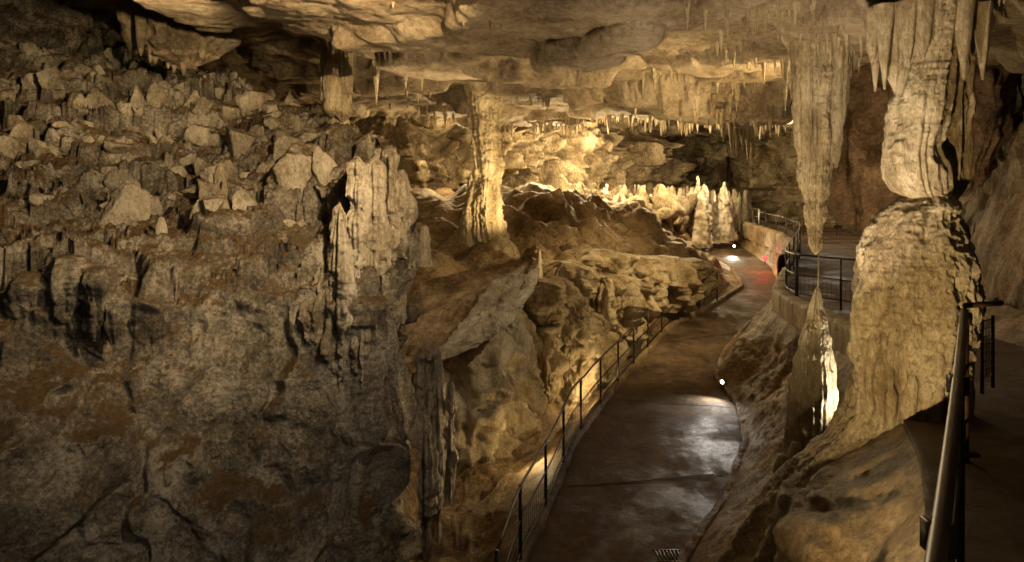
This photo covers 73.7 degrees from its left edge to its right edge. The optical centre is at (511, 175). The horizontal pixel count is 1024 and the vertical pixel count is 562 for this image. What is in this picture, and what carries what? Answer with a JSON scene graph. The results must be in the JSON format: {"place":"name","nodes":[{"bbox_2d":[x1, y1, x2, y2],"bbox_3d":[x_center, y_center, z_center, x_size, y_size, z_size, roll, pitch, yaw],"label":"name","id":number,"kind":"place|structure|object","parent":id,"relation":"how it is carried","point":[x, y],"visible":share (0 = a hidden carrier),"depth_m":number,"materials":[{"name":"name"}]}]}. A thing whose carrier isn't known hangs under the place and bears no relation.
{"place":"outdoors","nodes":[
{"label":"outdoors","id":0,"kind":"place"},
{"bbox_2d":[0,0,422,561],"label":"limestone cliff","id":1,"kind":"structure","parent":0,"point":[203,410],"depth_m":10.03,"materials":[{"name":"brown stone"}]},
{"bbox_2d":[2,254,131,345],"bbox_3d":[-5.940,1.750,9.100,1.719,1.400,0.642,0,0,-6],"label":"flowstone hood","id":2,"kind":"object","parent":1,"relation":"attached to","point":[61,288],"visible":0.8,"depth_m":8.94,"materials":[{"name":"grey stone"}]},
{"bbox_2d":[0,42,337,226],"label":"limestone rubble","id":3,"kind":"object","parent":1,"relation":"on","point":[299,161],"visible":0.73,"depth_m":13.23,"materials":[{"name":"beige stone"}]},
{"bbox_2d":[155,217,167,234],"bbox_3d":[-5.613,0.924,10.903,0.226,0.550,0.210,0,0,0],"label":"stalagmite","id":4,"kind":"object","parent":3,"relation":"on","point":[161,226],"visible":0.51,"depth_m":10.85,"materials":[{"name":"beige stone"}]},
{"bbox_2d":[208,174,213,182],"bbox_3d":[-5.302,0.338,11.999,0.169,0.750,0.183,0,0,0],"label":"stalagmite","id":5,"kind":"object","parent":3,"relation":"on","point":[210,177],"visible":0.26,"depth_m":11.97,"materials":[{"name":"beige stone"}]},
{"bbox_2d":[214,163,224,186],"bbox_3d":[-5.255,0.049,12.292,0.254,0.550,0.255,0,0,0],"label":"stalagmite","id":6,"kind":"object","parent":3,"relation":"on","point":[219,176],"visible":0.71,"depth_m":12.22,"materials":[{"name":"beige stone"}]},
{"bbox_2d":[221,179,227,195],"bbox_3d":[-5.104,0.411,12.100,0.171,0.700,0.188,0,0,40],"label":"stalagmite","id":7,"kind":"object","parent":3,"relation":"on","point":[224,188],"visible":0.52,"depth_m":12.07,"materials":[{"name":"beige stone"}]},
{"bbox_2d":[319,38,353,125],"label":"limestone column","id":8,"kind":"structure","parent":1,"relation":"on","point":[336,83],"depth_m":14.12,"materials":[{"name":"beige stone"}]},
{"bbox_2d":[64,0,1023,136],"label":"cave ceiling","id":9,"kind":"structure","parent":0,"point":[588,59],"depth_m":12.20,"materials":[{"name":"stone"}]},
{"bbox_2d":[114,0,242,74],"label":"hanging rock","id":10,"kind":"object","parent":9,"relation":"hanging from","point":[156,36],"visible":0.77,"depth_m":15.46,"materials":[{"name":"stone"}]},
{"bbox_2d":[371,59,379,104],"bbox_3d":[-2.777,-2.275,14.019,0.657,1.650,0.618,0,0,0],"label":"stalactite","id":11,"kind":"object","parent":9,"relation":"hanging from","point":[376,72],"visible":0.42,"depth_m":13.95},
{"bbox_2d":[277,0,1018,161],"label":"stalactite cluster","id":12,"kind":"object","parent":9,"relation":"hanging from","point":[748,134],"visible":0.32,"depth_m":15.18,"materials":[{"name":"beige stone"}]},
{"bbox_2d":[781,35,853,286],"bbox_3d":[4.064,-0.215,8.989,1.035,3.470,0.856,0,0,11],"label":"stalactite","id":13,"kind":"object","parent":9,"relation":"hanging from","point":[820,89],"visible":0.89,"depth_m":8.82},
{"bbox_2d":[826,63,1020,236],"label":"wall","id":14,"kind":"structure","parent":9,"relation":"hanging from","point":[860,196],"depth_m":12.82,"materials":[{"name":"brown stone"}]},
{"bbox_2d":[329,73,1023,233],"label":"cave wall","id":15,"kind":"structure","parent":0,"point":[438,155],"depth_m":36.05,"materials":[{"name":"stone"}]},
{"bbox_2d":[396,163,1023,561],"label":"ground","id":16,"kind":"structure","parent":0,"point":[866,503],"depth_m":12.53,"materials":[{"name":"brown rock"}]},
{"bbox_2d":[298,151,458,560],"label":"flowstone drapery","id":17,"kind":"object","parent":16,"relation":"on","point":[362,230],"visible":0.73,"depth_m":10.39,"materials":[{"name":"stone"}]},
{"bbox_2d":[417,225,432,266],"bbox_3d":[-1.592,1.275,12.503,0.283,0.750,0.275,0,0,44],"label":"stalagmite","id":18,"kind":"object","parent":16,"relation":"on","point":[425,259],"visible":0.88,"depth_m":12.42,"materials":[{"name":"beige stone"}]},
{"bbox_2d":[398,244,538,372],"bbox_3d":[-1.151,2.804,14.737,3.533,2.504,3.375,0,0,0],"label":"rock slab","id":19,"kind":"object","parent":16,"relation":"on","point":[445,305],"visible":0.43,"depth_m":14.90,"materials":[{"name":"limestone"}]},
{"bbox_2d":[537,249,542,278],"bbox_3d":[0.599,1.925,15.000,0.160,0.650,0.150,0,0,-32],"label":"stalagmite","id":20,"kind":"object","parent":19,"relation":"on","point":[539,270],"visible":0.73,"depth_m":14.95,"materials":[{"name":"beige stone"}]},
{"bbox_2d":[458,82,519,256],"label":"limestone column","id":21,"kind":"structure","parent":16,"relation":"on","point":[482,219],"depth_m":19.66,"materials":[{"name":"beige stone"}]},
{"bbox_2d":[440,260,538,359],"bbox_3d":[-0.418,2.674,13.578,1.193,1.824,2.479,0,0,39],"label":"flowstone ledge","id":22,"kind":"object","parent":16,"relation":"on","point":[496,308],"visible":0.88,"depth_m":13.46,"materials":[{"name":"brown stone"}]},
{"bbox_2d":[410,248,719,467],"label":"flowstone boulders","id":23,"kind":"object","parent":16,"relation":"on","point":[574,321],"visible":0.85,"depth_m":16.53,"materials":[{"name":"brown stone"}]},
{"bbox_2d":[495,273,717,561],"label":"path railing","id":24,"kind":"object","parent":16,"relation":"on","point":[660,323],"visible":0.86,"depth_m":11.99,"materials":[{"name":"metal"}]},
{"bbox_2d":[546,174,697,233],"bbox_3d":[4.960,1.462,34.724,13.640,3.128,6.504,0,0,-43],"label":"boulder pile","id":25,"kind":"object","parent":16,"relation":"on","point":[669,207],"visible":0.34,"depth_m":33.57,"materials":[{"name":"stone"}]},
{"bbox_2d":[514,268,743,561],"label":"path kerb","id":26,"kind":"structure","parent":16,"relation":"on","point":[535,533],"depth_m":13.77,"materials":[{"name":"concrete"}]},
{"bbox_2d":[528,229,775,561],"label":"cave footpath","id":27,"kind":"structure","parent":16,"relation":"on","point":[639,439],"depth_m":12.74,"materials":[{"name":"concrete"}]},
{"bbox_2d":[568,473,723,485],"bbox_3d":[2.302,5.156,11.578,2.757,0.033,0.082,0,0,-9],"label":"expansion joint","id":28,"kind":"object","parent":27,"relation":"on","point":[645,480],"visible":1,"depth_m":11.58,"materials":[{"name":"black"}]},
{"bbox_2d":[653,549,678,561],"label":"drain grate","id":29,"kind":"object","parent":27,"relation":"on","point":[666,550],"visible":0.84,"depth_m":9.31,"materials":[{"name":"metal"}]},
{"bbox_2d":[615,399,729,407],"bbox_3d":[3.558,5.066,15.211,2.505,0.025,0.109,0,0,11],"label":"expansion joint","id":30,"kind":"object","parent":27,"relation":"on","point":[670,403],"visible":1,"depth_m":15.23,"materials":[{"name":"black"}]},
{"bbox_2d":[549,176,755,247],"bbox_3d":[7.871,1.850,36.648,15.551,3.700,5.117,0,0,-29],"label":"stalagmite cluster","id":31,"kind":"object","parent":16,"relation":"on","point":[718,214],"visible":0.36,"depth_m":36.03,"materials":[{"name":"beige stone"}]},
{"bbox_2d":[676,298,771,561],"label":"path kerb","id":32,"kind":"structure","parent":16,"relation":"on","point":[686,554],"depth_m":11.85,"materials":[{"name":"concrete"}]},
{"bbox_2d":[773,287,838,472],"bbox_3d":[3.787,3.180,8.756,1.006,3.440,1.529,0,0,23],"label":"stalagmite","id":33,"kind":"object","parent":16,"relation":"on","point":[812,398],"visible":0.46,"depth_m":8.82,"materials":[{"name":"beige stone"}]},
{"bbox_2d":[772,267,849,356],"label":"stone kerb","id":34,"kind":"structure","parent":16,"relation":"on","point":[789,307],"depth_m":14.41,"materials":[{"name":"brown stone"}]},
{"bbox_2d":[716,0,992,561],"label":"limestone column","id":35,"kind":"structure","parent":16,"relation":"on","point":[916,280],"depth_m":6.27,"materials":[{"name":"beige stone"}]},
{"bbox_2d":[754,217,1023,561],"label":"walkway","id":36,"kind":"structure","parent":16,"relation":"on","point":[994,502],"depth_m":5.53,"materials":[{"name":"concrete"}]},
{"bbox_2d":[734,208,759,225],"bbox_3d":[13.263,2.433,38.972,2.402,1.135,0.137,0,0,-25],"label":"terrace railing","id":37,"kind":"object","parent":36,"relation":"on","point":[758,216],"visible":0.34,"depth_m":39.46,"materials":[{"name":"grey metal"}]},
{"bbox_2d":[737,221,795,275],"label":"stone wall","id":38,"kind":"structure","parent":36,"relation":"on","point":[776,241],"depth_m":31.15,"materials":[{"name":"brown rock"}]},
{"bbox_2d":[750,209,800,295],"bbox_3d":[10.751,2.381,27.517,1.536,1.200,25.338,0,0,17],"label":"terrace railing","id":39,"kind":"object","parent":36,"relation":"on","point":[789,264],"visible":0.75,"depth_m":22.22,"materials":[{"name":"metal"}]},
{"bbox_2d":[795,253,855,309],"bbox_3d":[6.933,2.280,14.403,0.059,1.200,2.439,0,0,-23],"label":"terrace railing","id":40,"kind":"object","parent":36,"relation":"on","point":[832,279],"visible":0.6,"depth_m":14.65,"materials":[{"name":"metal"}]},
{"bbox_2d":[803,217,852,235],"bbox_3d":[16.074,2.440,33.722,3.206,1.120,0.512,0,0,18],"label":"terrace railing","id":41,"kind":"object","parent":36,"relation":"on","point":[836,227],"visible":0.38,"depth_m":33.98,"materials":[{"name":"metal"}]},
{"bbox_2d":[980,315,994,393],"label":"wire gate","id":42,"kind":"structure","parent":36,"relation":"on","point":[992,351],"depth_m":7.00,"materials":[{"name":"metal"}]},
{"bbox_2d":[920,300,1003,561],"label":"handrail","id":43,"kind":"object","parent":16,"relation":"on","point":[942,532],"visible":0.99,"depth_m":2.75,"materials":[{"name":"metal"}]}
]}

